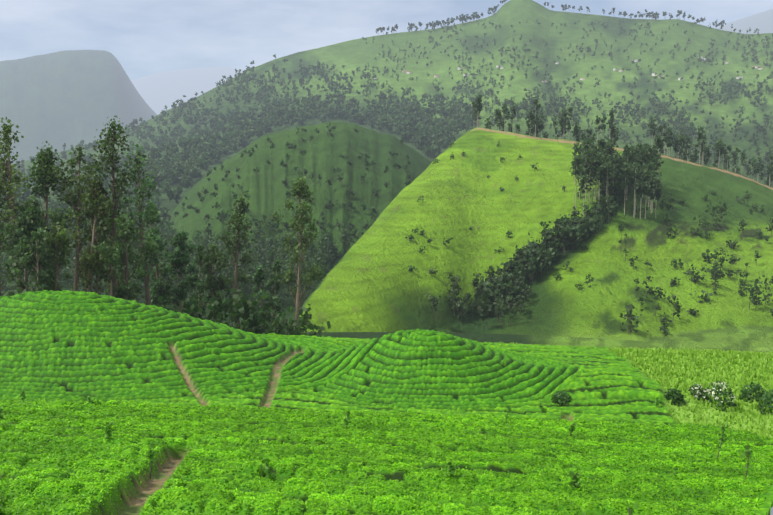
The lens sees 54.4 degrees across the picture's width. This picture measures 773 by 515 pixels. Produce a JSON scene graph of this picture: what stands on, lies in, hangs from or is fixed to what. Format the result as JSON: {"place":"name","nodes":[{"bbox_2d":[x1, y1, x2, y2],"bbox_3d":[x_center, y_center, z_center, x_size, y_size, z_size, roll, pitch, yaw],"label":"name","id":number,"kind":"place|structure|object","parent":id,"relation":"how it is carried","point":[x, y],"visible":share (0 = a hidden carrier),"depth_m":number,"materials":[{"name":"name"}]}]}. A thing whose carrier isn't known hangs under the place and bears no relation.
{"place":"outdoors","nodes":[
{"label":"outdoors","id":0,"kind":"place"},
{"bbox_2d":[0,0,772,352],"bbox_3d":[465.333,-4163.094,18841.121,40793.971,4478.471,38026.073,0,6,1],"label":"terrain","id":1,"kind":"structure","parent":0,"point":[370,286],"depth_m":590.02,"materials":[{"name":"green plant"}]},
{"bbox_2d":[0,106,429,308],"bbox_3d":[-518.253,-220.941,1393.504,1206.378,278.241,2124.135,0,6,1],"label":"valley forest","id":2,"kind":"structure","parent":1,"relation":"on","point":[271,250],"depth_m":765.38,"materials":[{"name":"green plant"}]},
{"bbox_2d":[170,123,412,256],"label":"hill trees","id":3,"kind":"object","parent":1,"relation":"on","point":[224,215],"visible":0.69,"depth_m":636.64,"materials":[{"name":"green plant"}]},
{"bbox_2d":[114,54,482,183],"bbox_3d":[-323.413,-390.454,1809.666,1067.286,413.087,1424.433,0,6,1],"label":"trees","id":4,"kind":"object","parent":1,"relation":"on","point":[449,127],"depth_m":1718.58,"materials":[{"name":"green plant"}]},
{"bbox_2d":[427,269,531,327],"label":"bushes","id":5,"kind":"object","parent":1,"relation":"on","point":[459,304],"visible":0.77,"depth_m":316.39,"materials":[{"name":"green plant"}]},
{"bbox_2d":[405,140,593,289],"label":"slope shrubs","id":6,"kind":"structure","parent":1,"relation":"on","point":[411,237],"depth_m":358.91,"materials":[{"name":"green plant"}]},
{"bbox_2d":[376,0,725,36],"bbox_3d":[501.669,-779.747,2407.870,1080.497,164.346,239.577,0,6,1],"label":"skyline trees","id":7,"kind":"object","parent":1,"relation":"on","point":[474,15],"visible":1,"depth_m":2461.73,"materials":[{"name":"green plant"}]},
{"bbox_2d":[466,142,648,329],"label":"trees","id":8,"kind":"object","parent":1,"relation":"on","point":[531,256],"visible":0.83,"depth_m":349.44,"materials":[{"name":"green plant"}]},
{"bbox_2d":[362,19,772,182],"bbox_3d":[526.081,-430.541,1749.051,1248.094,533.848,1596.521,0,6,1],"label":"trees","id":9,"kind":"object","parent":1,"relation":"on","point":[523,104],"visible":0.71,"depth_m":1645.69,"materials":[{"name":"green plant"}]},
{"bbox_2d":[374,56,763,82],"bbox_3d":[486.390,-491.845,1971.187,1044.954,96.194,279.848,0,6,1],"label":"houses","id":10,"kind":"structure","parent":1,"relation":"on","point":[459,68],"depth_m":1972.01,"materials":[{"name":"white"}]},
{"bbox_2d":[569,131,663,218],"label":"trees","id":11,"kind":"object","parent":1,"relation":"on","point":[603,162],"visible":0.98,"depth_m":403.60,"materials":[{"name":"green plant"}]},
{"bbox_2d":[472,93,772,185],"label":"trees","id":12,"kind":"object","parent":1,"relation":"on","point":[535,125],"visible":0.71,"depth_m":580.77,"materials":[{"name":"green plant"}]},
{"bbox_2d":[617,181,772,335],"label":"slope shrubs","id":13,"kind":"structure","parent":1,"relation":"on","point":[715,271],"depth_m":352.60,"materials":[{"name":"green plant"}]},
{"bbox_2d":[0,290,772,514],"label":"tea field","id":14,"kind":"structure","parent":0,"point":[67,345],"depth_m":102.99,"materials":[{"name":"green plant"}]},
{"bbox_2d":[3,265,330,336],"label":"understorey","id":15,"kind":"object","parent":14,"relation":"on","point":[279,325],"visible":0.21,"depth_m":153.05,"materials":[{"name":"green plant"}]},
{"bbox_2d":[479,341,772,438],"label":"long grass","id":16,"kind":"structure","parent":14,"relation":"on","point":[701,359],"depth_m":123.93,"materials":[{"name":"green plant"}]},
{"bbox_2d":[551,380,772,414],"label":"bushes","id":17,"kind":"object","parent":14,"relation":"on","point":[698,390],"visible":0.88,"depth_m":103.89,"materials":[{"name":"green plant"}]},
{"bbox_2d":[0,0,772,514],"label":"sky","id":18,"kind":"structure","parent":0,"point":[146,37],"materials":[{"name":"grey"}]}
]}

